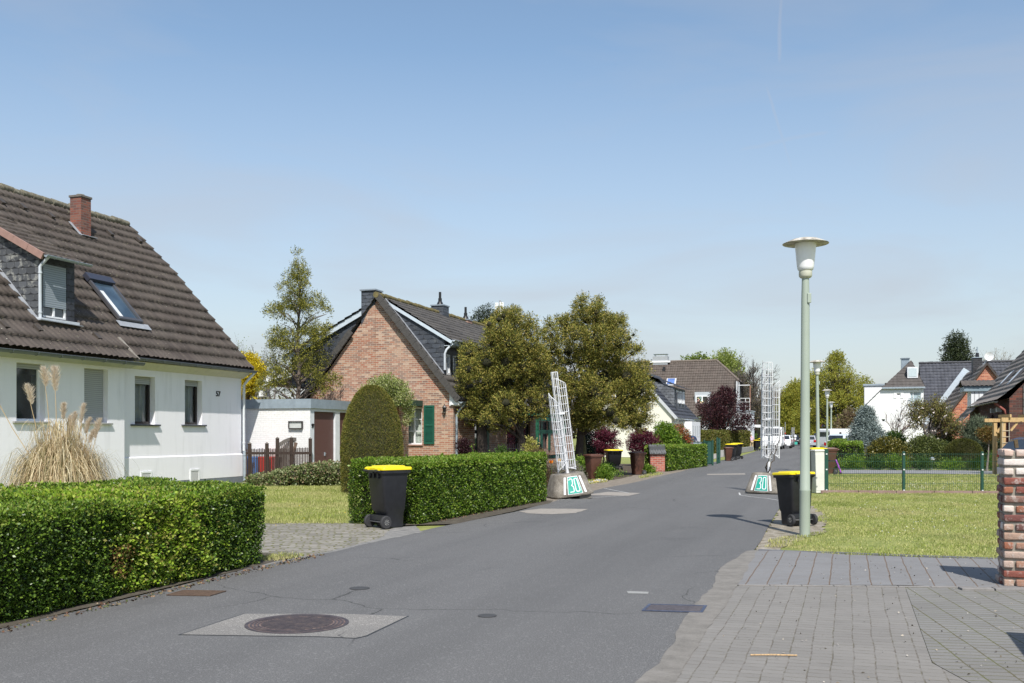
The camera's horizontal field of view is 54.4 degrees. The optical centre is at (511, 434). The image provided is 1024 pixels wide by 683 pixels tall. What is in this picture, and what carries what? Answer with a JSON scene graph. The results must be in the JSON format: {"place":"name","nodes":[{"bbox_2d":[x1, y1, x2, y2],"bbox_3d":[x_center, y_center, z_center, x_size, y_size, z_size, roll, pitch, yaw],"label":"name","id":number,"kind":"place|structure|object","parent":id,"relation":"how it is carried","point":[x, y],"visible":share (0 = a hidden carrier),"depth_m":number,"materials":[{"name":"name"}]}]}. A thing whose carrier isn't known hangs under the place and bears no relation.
{"place":"outdoors","nodes":[
{"label":"outdoors","id":0,"kind":"place"},
{"bbox_2d":[0,183,256,485],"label":"white house","id":1,"kind":"structure","parent":0,"point":[112,318],"depth_m":28.42,"materials":[{"name":"paint"}]},
{"bbox_2d":[12,363,49,422],"bbox_3d":[-11.667,-0.983,24.013,0.310,1.442,1.132,0,0,19],"label":"window","id":2,"kind":"structure","parent":1,"relation":"in","point":[29,373],"depth_m":24.10,"materials":[{"name":"glass"}]},
{"bbox_2d":[82,368,112,424],"bbox_3d":[-10.964,-0.980,26.093,0.310,1.462,1.111,0,0,19],"label":"window","id":3,"kind":"structure","parent":1,"relation":"in","point":[93,378],"depth_m":26.18,"materials":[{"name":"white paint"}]},
{"bbox_2d":[82,272,143,323],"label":"roof window","id":4,"kind":"structure","parent":1,"relation":"in","point":[104,286],"depth_m":28.54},
{"bbox_2d":[130,376,160,425],"bbox_3d":[-10.551,-0.931,28.294,0.435,1.403,1.216,0,0,19],"label":"window","id":5,"kind":"structure","parent":1,"relation":"in","point":[140,382],"depth_m":28.53,"materials":[{"name":"black glass"}]},
{"bbox_2d":[181,380,206,425],"bbox_3d":[-9.844,-0.937,30.385,0.435,1.397,1.161,0,0,19],"label":"window","id":6,"kind":"structure","parent":1,"relation":"in","point":[189,385],"depth_m":30.67,"materials":[{"name":"black glass"}]},
{"bbox_2d":[245,484,360,523],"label":"grass","id":7,"kind":"structure","parent":0,"point":[303,498],"depth_m":22.58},
{"bbox_2d":[225,523,392,573],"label":"driveway","id":8,"kind":"structure","parent":0,"point":[308,538],"depth_m":15.56,"materials":[{"name":"stone"}]},
{"bbox_2d":[363,465,411,528],"bbox_3d":[-2.127,1.068,17.052,0.714,1.064,0.587,0,0,-40],"label":"wheelie bin","id":9,"kind":"object","parent":8,"relation":"on","point":[388,485],"visible":1,"depth_m":16.88,"materials":[{"name":"plastic"}]},
{"bbox_2d":[0,443,812,682],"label":"road","id":10,"kind":"structure","parent":0,"point":[556,598],"depth_m":9.38,"materials":[{"name":"asphalt"}]},
{"bbox_2d":[0,554,323,632],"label":"litter","id":11,"kind":"object","parent":10,"relation":"on","point":[193,584],"visible":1,"depth_m":10.23,"materials":[{"name":"brown plant"}]},
{"bbox_2d":[166,590,225,595],"bbox_3d":[-3.155,1.588,9.958,0.494,0.008,0.306,0,0,6],"label":"drain grate","id":12,"kind":"object","parent":10,"relation":"on","point":[196,592],"visible":1,"depth_m":9.96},
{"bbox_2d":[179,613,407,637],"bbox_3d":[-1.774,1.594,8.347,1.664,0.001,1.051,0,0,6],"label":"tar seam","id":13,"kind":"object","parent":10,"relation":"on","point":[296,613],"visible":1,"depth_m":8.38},
{"bbox_2d":[183,614,405,637],"bbox_3d":[-1.773,1.593,8.345,1.630,0.001,1.021,0,0,6],"label":"concrete patch","id":14,"kind":"object","parent":10,"relation":"on","point":[358,625],"visible":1,"depth_m":8.20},
{"bbox_2d":[244,614,348,633],"bbox_3d":[-1.805,1.589,8.366,0.860,0.006,0.860,0,0,0],"label":"manhole cover","id":15,"kind":"object","parent":14,"relation":"on","point":[294,623],"visible":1,"depth_m":8.35,"materials":[{"name":"metal"}]},
{"bbox_2d":[265,526,421,564],"bbox_3d":[-2.197,1.595,14.352,0.744,0.001,6.015,0,0,12],"label":"gravel edge","id":16,"kind":"object","parent":10,"relation":"on","point":[394,532],"visible":0.98,"depth_m":15.81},
{"bbox_2d":[519,509,586,513],"bbox_3d":[0.820,1.593,20.632,1.234,0.001,1.566,0,0,19],"label":"concrete patch","id":17,"kind":"object","parent":10,"relation":"on","point":[548,511],"visible":1,"depth_m":20.48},
{"bbox_2d":[642,604,706,612],"bbox_3d":[1.488,1.588,9.094,0.583,0.008,0.363,0,0,11],"label":"drain grate","id":18,"kind":"object","parent":10,"relation":"on","point":[671,607],"visible":1,"depth_m":9.07,"materials":[{"name":"grey metal"}]},
{"bbox_2d":[635,550,756,682],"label":"kerb apron","id":19,"kind":"object","parent":10,"relation":"on","point":[691,630],"visible":1,"depth_m":8.40,"materials":[{"name":"concrete"}]},
{"bbox_2d":[703,440,713,465],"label":"metal gate","id":20,"kind":"structure","parent":10,"relation":"on","point":[710,450],"depth_m":50.65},
{"bbox_2d":[745,362,782,493],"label":"traffic calming block","id":21,"kind":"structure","parent":10,"relation":"on","point":[761,482],"depth_m":26.77,"materials":[{"name":"metal"}]},
{"bbox_2d":[766,427,784,448],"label":"van","id":22,"kind":"object","parent":10,"relation":"on","point":[782,439],"visible":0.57,"depth_m":105.27,"materials":[{"name":"white metal"}]},
{"bbox_2d":[468,301,495,323],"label":"fir tree","id":23,"kind":"object","parent":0,"point":[484,313],"visible":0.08,"depth_m":59.68,"materials":[{"name":"green plant"}]},
{"bbox_2d":[451,302,571,452],"bbox_3d":[0.002,-1.723,36.581,4.595,6.704,4.317,0,0,0],"label":"tree","id":24,"kind":"object","parent":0,"point":[505,362],"visible":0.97,"depth_m":35.71,"materials":[{"name":"green plant"}]},
{"bbox_2d":[0,0,1023,407],"label":"sky","id":25,"kind":"structure","parent":0,"point":[659,158],"materials":[{"name":"blue"}]},
{"bbox_2d":[51,435,998,682],"bbox_3d":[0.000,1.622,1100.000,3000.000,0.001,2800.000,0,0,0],"label":"ground","id":26,"kind":"structure","parent":0,"point":[625,460],"depth_m":17.67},
{"bbox_2d":[0,365,138,486],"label":"pampas grass","id":27,"kind":"object","parent":26,"relation":"on","point":[58,458],"depth_m":15.34,"materials":[{"name":"plant"}]},
{"bbox_2d":[0,553,299,627],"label":"verge","id":28,"kind":"structure","parent":26,"relation":"on","point":[57,612],"depth_m":9.60,"materials":[{"name":"soil"}]},
{"bbox_2d":[0,475,266,622],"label":"hedge","id":29,"kind":"object","parent":28,"relation":"on","point":[62,544],"visible":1,"depth_m":9.99,"materials":[{"name":"green plant"}]},
{"bbox_2d":[259,551,304,560],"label":"grass","id":30,"kind":"structure","parent":28,"relation":"on","point":[276,557],"depth_m":12.76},
{"bbox_2d":[241,351,267,399],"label":"forsythia","id":31,"kind":"object","parent":26,"relation":"on","point":[255,362],"visible":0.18,"depth_m":40.80,"materials":[{"name":"yellow plant"}]},
{"bbox_2d":[246,436,311,475],"bbox_3d":[-7.601,0.836,32.518,2.124,1.529,0.190,0,0,-8],"label":"picket fence","id":32,"kind":"object","parent":26,"relation":"on","point":[267,452],"visible":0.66,"depth_m":32.43,"materials":[{"name":"brown wood"}]},
{"bbox_2d":[279,437,296,467],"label":"garden gate","id":33,"kind":"structure","parent":32,"relation":"attached to","point":[282,443],"depth_m":33.13,"materials":[{"name":"brown wood"}]},
{"bbox_2d":[242,459,343,486],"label":"ivy bank","id":34,"kind":"structure","parent":26,"relation":"on","point":[323,472],"depth_m":30.55,"materials":[{"name":"green plant"}]},
{"bbox_2d":[241,399,350,464],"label":"garage","id":35,"kind":"structure","parent":26,"relation":"on","point":[319,422],"depth_m":33.56,"materials":[{"name":"white paint"}]},
{"bbox_2d":[314,412,332,462],"bbox_3d":[-6.438,0.415,33.958,0.084,2.330,1.431,0,0,19],"label":"door","id":36,"kind":"structure","parent":35,"relation":"in","point":[323,421],"depth_m":33.98,"materials":[{"name":"wood"}]},
{"bbox_2d":[253,244,345,398],"bbox_3d":[-8.026,-2.838,37.557,3.687,8.896,3.526,0,0,0],"label":"arborvitae tree","id":37,"kind":"object","parent":26,"relation":"on","point":[295,345],"visible":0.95,"depth_m":36.94,"materials":[{"name":"green plant"}]},
{"bbox_2d":[339,384,403,493],"bbox_3d":[-3.823,0.132,27.197,1.774,2.998,1.789,0,0,0],"label":"yew topiary","id":38,"kind":"object","parent":26,"relation":"on","point":[371,428],"visible":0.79,"depth_m":26.65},
{"bbox_2d":[357,372,416,455],"bbox_3d":[-4.359,-0.296,34.624,2.182,3.796,1.465,0,0,0],"label":"climbing shrub","id":39,"kind":"object","parent":26,"relation":"on","point":[395,388],"visible":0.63,"depth_m":34.39,"materials":[{"name":"green plant"}]},
{"bbox_2d":[283,289,573,467],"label":"brick house","id":40,"kind":"structure","parent":26,"relation":"on","point":[379,333],"depth_m":36.99,"materials":[{"name":"red brick"}]},
{"bbox_2d":[409,407,422,445],"bbox_3d":[-3.571,-0.275,36.584,0.756,1.410,0.285,0,0,19],"label":"window","id":41,"kind":"structure","parent":40,"relation":"in","point":[415,429],"depth_m":36.65,"materials":[{"name":"white paint"}]},
{"bbox_2d":[507,421,528,451],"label":"window","id":42,"kind":"structure","parent":40,"relation":"in","point":[512,442],"depth_m":42.84,"materials":[{"name":"black glass"}]},
{"bbox_2d":[403,500,552,524],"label":"verge","id":43,"kind":"structure","parent":26,"relation":"on","point":[460,519],"depth_m":19.51,"materials":[{"name":"concrete"}]},
{"bbox_2d":[347,450,547,523],"bbox_3d":[-1.035,0.999,20.989,1.615,1.287,7.119,0,0,21],"label":"hedge","id":44,"kind":"object","parent":43,"relation":"on","point":[440,487],"visible":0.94,"depth_m":19.16,"materials":[{"name":"green plant"}]},
{"bbox_2d":[549,464,644,483],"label":"flower bed","id":45,"kind":"object","parent":26,"relation":"on","point":[627,468],"visible":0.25,"depth_m":42.86,"materials":[{"name":"soil"}]},
{"bbox_2d":[453,437,477,454],"bbox_3d":[-1.620,0.906,33.040,0.992,1.643,0.854,0,0,45],"label":"shrub","id":46,"kind":"object","parent":45,"relation":"on","point":[464,444],"visible":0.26,"depth_m":32.90,"materials":[{"name":"purple plant"}]},
{"bbox_2d":[520,435,542,451],"bbox_3d":[0.637,0.925,31.499,0.851,1.863,0.916,0,0,0],"label":"shrub","id":47,"kind":"object","parent":45,"relation":"on","point":[530,446],"visible":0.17,"depth_m":31.46,"materials":[{"name":"yellow plant"}]},
{"bbox_2d":[572,430,597,454],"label":"shrub","id":48,"kind":"object","parent":45,"relation":"on","point":[589,441],"visible":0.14,"depth_m":41.82,"materials":[{"name":"green plant"}]},
{"bbox_2d":[583,454,603,478],"bbox_3d":[2.882,1.153,35.199,0.660,0.893,0.533,0,0,-28],"label":"wheelie bin","id":49,"kind":"object","parent":45,"relation":"on","point":[593,462],"visible":0.87,"depth_m":35.01,"materials":[{"name":"brown plastic"}]},
{"bbox_2d":[594,463,614,479],"bbox_3d":[3.248,1.394,34.990,0.826,0.782,0.872,0,0,0],"label":"shrub","id":50,"kind":"object","parent":45,"relation":"on","point":[604,470],"visible":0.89,"depth_m":34.86,"materials":[{"name":"green plant"}]},
{"bbox_2d":[550,290,658,457],"bbox_3d":[3.517,-2.009,38.240,4.302,7.267,4.666,0,0,0],"label":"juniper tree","id":51,"kind":"object","parent":45,"relation":"on","point":[590,412],"visible":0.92,"depth_m":37.23,"materials":[{"name":"green plant"}]},
{"bbox_2d":[587,425,623,462],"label":"maple shrub","id":52,"kind":"object","parent":45,"relation":"on","point":[604,437],"visible":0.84,"depth_m":49.19,"materials":[{"name":"purple plant"}]},
{"bbox_2d":[604,449,622,469],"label":"wheelie bin","id":53,"kind":"object","parent":45,"relation":"on","point":[614,455],"visible":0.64,"depth_m":44.27,"materials":[{"name":"plastic"}]},
{"bbox_2d":[628,452,646,474],"bbox_3d":[4.955,1.149,39.299,0.640,0.902,0.517,0,0,-22],"label":"wheelie bin","id":54,"kind":"object","parent":45,"relation":"on","point":[637,459],"visible":1,"depth_m":39.12,"materials":[{"name":"brown plastic"}]},
{"bbox_2d":[624,428,662,451],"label":"maple shrub","id":55,"kind":"object","parent":45,"relation":"on","point":[640,440],"visible":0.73,"depth_m":50.20,"materials":[{"name":"purple plant"}]},
{"bbox_2d":[648,444,665,471],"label":"brick pillar","id":56,"kind":"structure","parent":45,"relation":"on","point":[656,453],"depth_m":42.38,"materials":[{"name":"brick"}]},
{"bbox_2d":[650,420,682,444],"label":"shrub","id":57,"kind":"object","parent":45,"relation":"on","point":[667,434],"visible":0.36,"depth_m":51.62,"materials":[{"name":"green plant"}]},
{"bbox_2d":[644,443,707,471],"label":"hedge","id":58,"kind":"object","parent":45,"relation":"on","point":[682,456],"visible":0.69,"depth_m":45.02,"materials":[{"name":"green plant"}]},
{"bbox_2d":[530,468,690,507],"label":"verge","id":59,"kind":"structure","parent":26,"relation":"on","point":[617,482],"depth_m":33.65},
{"bbox_2d":[547,372,593,498],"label":"traffic calming block","id":60,"kind":"structure","parent":59,"relation":"on","point":[573,484],"depth_m":24.78,"materials":[{"name":"metal"}]},
{"bbox_2d":[592,354,754,449],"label":"house","id":61,"kind":"structure","parent":26,"relation":"on","point":[700,379],"depth_m":105.08,"materials":[{"name":"tile"}]},
{"bbox_2d":[672,423,693,443],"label":"shrub","id":62,"kind":"object","parent":26,"relation":"on","point":[683,432],"visible":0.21,"depth_m":54.69,"materials":[{"name":"brown plant"}]},
{"bbox_2d":[695,385,755,433],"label":"plum tree","id":63,"kind":"object","parent":26,"relation":"on","point":[722,400],"visible":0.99,"depth_m":89.08,"materials":[{"name":"purple plant"}]},
{"bbox_2d":[700,429,751,452],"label":"hedge","id":64,"kind":"object","parent":26,"relation":"on","point":[728,437],"visible":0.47,"depth_m":87.12,"materials":[{"name":"green plant"}]},
{"bbox_2d":[707,347,752,389],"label":"tree","id":65,"kind":"object","parent":26,"relation":"on","point":[727,360],"visible":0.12,"depth_m":148.91,"materials":[{"name":"green plant"}]},
{"bbox_2d":[729,354,782,437],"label":"bare tree","id":66,"kind":"object","parent":26,"relation":"on","point":[755,401],"visible":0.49,"depth_m":128.40,"materials":[{"name":"brown plant"}]},
{"bbox_2d":[771,377,800,434],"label":"tree","id":67,"kind":"object","parent":26,"relation":"on","point":[789,396],"visible":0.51,"depth_m":173.42,"materials":[{"name":"plant"}]},
{"bbox_2d":[756,506,826,550],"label":"dirt verge","id":68,"kind":"structure","parent":26,"relation":"on","point":[776,528],"depth_m":16.61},
{"bbox_2d":[772,471,817,525],"bbox_3d":[4.979,1.126,17.526,0.544,0.950,0.660,0,-3,-22],"label":"wheelie bin","id":69,"kind":"object","parent":68,"relation":"on","point":[788,486],"visible":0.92,"depth_m":17.36,"materials":[{"name":"plastic"}]},
{"bbox_2d":[782,237,828,536],"bbox_3d":[4.638,-0.725,15.750,0.714,4.750,0.714,0,0,0],"label":"street lamp","id":70,"kind":"object","parent":68,"relation":"on","point":[805,249],"visible":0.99,"depth_m":15.69,"materials":[{"name":"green metal"}]},
{"bbox_2d":[790,368,828,435],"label":"tree","id":71,"kind":"object","parent":26,"relation":"on","point":[797,415],"visible":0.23,"depth_m":159.58,"materials":[{"name":"plant"}]},
{"bbox_2d":[810,449,824,492],"bbox_3d":[8.397,1.013,27.298,0.300,1.175,0.340,-2,0,-6],"label":"utility cabinet","id":72,"kind":"object","parent":26,"relation":"on","point":[818,466],"visible":0.86,"depth_m":27.15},
{"bbox_2d":[810,360,824,447],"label":"street lamp","id":73,"kind":"object","parent":26,"relation":"on","point":[817,365],"visible":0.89,"depth_m":41.61,"materials":[{"name":"grey metal"}]},
{"bbox_2d":[822,389,831,446],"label":"street lamp","id":74,"kind":"object","parent":26,"relation":"on","point":[827,391],"visible":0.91,"depth_m":68.93,"materials":[{"name":"grey metal"}]},
{"bbox_2d":[823,447,838,473],"bbox_3d":[12.725,1.068,39.900,0.674,1.064,0.544,0,0,5],"label":"wheelie bin","id":75,"kind":"object","parent":26,"relation":"on","point":[832,452],"visible":0.62,"depth_m":39.68,"materials":[{"name":"brown plastic"}]},
{"bbox_2d":[797,349,865,434],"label":"tree","id":76,"kind":"object","parent":26,"relation":"on","point":[840,395],"visible":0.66,"depth_m":130.86,"materials":[{"name":"plant"}]},
{"bbox_2d":[820,429,850,447],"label":"van","id":77,"kind":"object","parent":26,"relation":"on","point":[823,434],"visible":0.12,"depth_m":93.85,"materials":[{"name":"white metal"}]},
{"bbox_2d":[832,405,858,428],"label":"tree","id":78,"kind":"object","parent":26,"relation":"on","point":[846,419],"visible":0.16,"depth_m":119.53,"materials":[{"name":"plant"}]},
{"bbox_2d":[827,438,864,467],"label":"hedge","id":79,"kind":"object","parent":26,"relation":"on","point":[846,447],"visible":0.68,"depth_m":46.97,"materials":[{"name":"green plant"}]},
{"bbox_2d":[838,452,869,469],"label":"perennials","id":80,"kind":"object","parent":26,"relation":"on","point":[849,462],"visible":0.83,"depth_m":44.87,"materials":[{"name":"green plant"}]},
{"bbox_2d":[865,452,887,469],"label":"perennials","id":81,"kind":"object","parent":26,"relation":"on","point":[879,462],"visible":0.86,"depth_m":44.64,"materials":[{"name":"green plant"}]},
{"bbox_2d":[739,551,1016,586],"bbox_3d":[7.796,1.590,11.581,10.653,0.001,3.180,0,0,6],"label":"pavement strip","id":82,"kind":"object","parent":26,"relation":"on","point":[808,569],"visible":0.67,"depth_m":11.61,"materials":[{"name":"concrete"}]},
{"bbox_2d":[995,449,1023,586],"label":"brick pillar","id":83,"kind":"structure","parent":82,"relation":"on","point":[1010,516],"depth_m":10.43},
{"bbox_2d":[738,549,1023,590],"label":"kerb","id":84,"kind":"structure","parent":26,"relation":"on","point":[965,588],"depth_m":10.40,"materials":[{"name":"concrete"}]},
{"bbox_2d":[863,358,925,445],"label":"white villa","id":85,"kind":"object","parent":26,"relation":"on","point":[905,383],"visible":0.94,"depth_m":75.46,"materials":[{"name":"paint"}]},
{"bbox_2d":[884,452,913,469],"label":"perennials","id":86,"kind":"object","parent":26,"relation":"on","point":[895,465],"visible":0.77,"depth_m":44.43,"materials":[{"name":"green plant"}]},
{"bbox_2d":[821,490,998,493],"bbox_3d":[11.905,1.575,26.877,6.985,0.090,0.050,0,0,4],"label":"lawn edging","id":87,"kind":"object","parent":26,"relation":"on","point":[876,491],"visible":0.6,"depth_m":26.96,"materials":[{"name":"concrete"}]},
{"bbox_2d":[824,449,996,490],"bbox_3d":[11.654,1.000,26.933,6.275,1.200,0.074,0,0,4],"label":"fence","id":88,"kind":"object","parent":26,"relation":"on","point":[982,476],"visible":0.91,"depth_m":26.98,"materials":[{"name":"green metal"}]},
{"bbox_2d":[828,473,998,490],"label":"grass","id":89,"kind":"structure","parent":26,"relation":"on","point":[880,478],"depth_m":32.71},
{"bbox_2d":[908,455,935,469],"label":"perennials","id":90,"kind":"object","parent":26,"relation":"on","point":[919,465],"visible":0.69,"depth_m":44.28,"materials":[{"name":"green plant"}]},
{"bbox_2d":[935,454,973,469],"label":"perennials","id":91,"kind":"object","parent":26,"relation":"on","point":[942,464],"visible":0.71,"depth_m":44.13,"materials":[{"name":"green plant"}]},
{"bbox_2d":[937,329,976,360],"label":"tree","id":92,"kind":"object","parent":26,"relation":"on","point":[956,349],"visible":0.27,"depth_m":117.37,"materials":[{"name":"plant"}]},
{"bbox_2d":[924,347,998,437],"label":"dish house","id":93,"kind":"structure","parent":26,"relation":"on","point":[956,397],"depth_m":72.72,"materials":[{"name":"orange brick"}]},
{"bbox_2d":[943,438,983,468],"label":"clipped dome bush","id":94,"kind":"object","parent":26,"relation":"on","point":[966,448],"visible":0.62,"depth_m":45.47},
{"bbox_2d":[956,350,1023,456],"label":"street corner house","id":95,"kind":"structure","parent":26,"relation":"on","point":[1002,393],"depth_m":54.47,"materials":[{"name":"brick"}]},
{"bbox_2d":[997,437,1023,465],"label":"parked car","id":96,"kind":"object","parent":26,"relation":"on","point":[1014,444],"visible":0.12,"depth_m":38.47,"materials":[{"name":"black metal"}]},
{"bbox_2d":[595,361,700,456],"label":"house","id":97,"kind":"structure","parent":0,"point":[673,408],"depth_m":70.82,"materials":[{"name":"paint"}]},
{"bbox_2d":[676,586,967,682],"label":"pavement","id":98,"kind":"structure","parent":0,"point":[846,635],"depth_m":7.69,"materials":[{"name":"concrete"}]},
{"bbox_2d":[723,554,1022,682],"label":"litter","id":99,"kind":"object","parent":98,"relation":"on","point":[905,617],"visible":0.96,"depth_m":8.63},
{"bbox_2d":[765,491,998,558],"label":"grass","id":100,"kind":"structure","parent":0,"point":[953,521],"depth_m":17.90,"materials":[{"name":"plant"}]},
{"bbox_2d":[842,469,998,475],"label":"path","id":101,"kind":"structure","parent":0,"point":[923,471],"depth_m":42.70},
{"bbox_2d":[974,425,999,470],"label":"standard ball tree","id":102,"kind":"object","parent":101,"relation":"on","point":[984,433],"visible":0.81,"depth_m":42.93,"materials":[{"name":"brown plant"}]},
{"bbox_2d":[984,414,1023,473],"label":"pergola","id":103,"kind":"object","parent":101,"relation":"on","point":[1004,419],"visible":0.91,"depth_m":39.97,"materials":[{"name":"brown wood"}]},
{"bbox_2d":[906,587,1023,682],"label":"side paving","id":104,"kind":"structure","parent":0,"point":[980,641],"depth_m":8.08,"materials":[{"name":"concrete"}]},
{"bbox_2d":[919,360,1013,433],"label":"black roofed house","id":105,"kind":"structure","parent":0,"point":[939,377],"depth_m":86.59,"materials":[{"name":"tile"}]},
{"label":"flower bed","id":106,"kind":"structure","parent":0,"visible":0},
{"bbox_2d":[845,403,887,465],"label":"blue spruce","id":107,"kind":"object","parent":106,"relation":"on","point":[865,429],"visible":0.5,"depth_m":50.15,"materials":[{"name":"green plant"}]},
{"bbox_2d":[859,434,912,467],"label":"shrub","id":108,"kind":"object","parent":106,"relation":"on","point":[886,445],"visible":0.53,"depth_m":47.55,"materials":[{"name":"green plant"}]},
{"bbox_2d":[884,428,909,442],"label":"shrub","id":109,"kind":"object","parent":106,"relation":"on","point":[897,434],"visible":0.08,"depth_m":52.09,"materials":[{"name":"green plant"}]},
{"bbox_2d":[884,399,923,442],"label":"bare shrub","id":110,"kind":"object","parent":106,"relation":"on","point":[903,429],"visible":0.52,"depth_m":57.60,"materials":[{"name":"brown plant"}]},
{"bbox_2d":[885,392,967,443],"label":"magnolia tree","id":111,"kind":"object","parent":106,"relation":"on","point":[936,409],"visible":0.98,"depth_m":49.80,"materials":[{"name":"green plant"}]},
{"bbox_2d":[906,432,948,467],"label":"shrub","id":112,"kind":"object","parent":106,"relation":"on","point":[924,444],"visible":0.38,"depth_m":47.94,"materials":[{"name":"green plant"}]},
{"bbox_2d":[957,412,999,449],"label":"shrub","id":113,"kind":"object","parent":106,"relation":"on","point":[971,425],"visible":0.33,"depth_m":47.74,"materials":[{"name":"green plant"}]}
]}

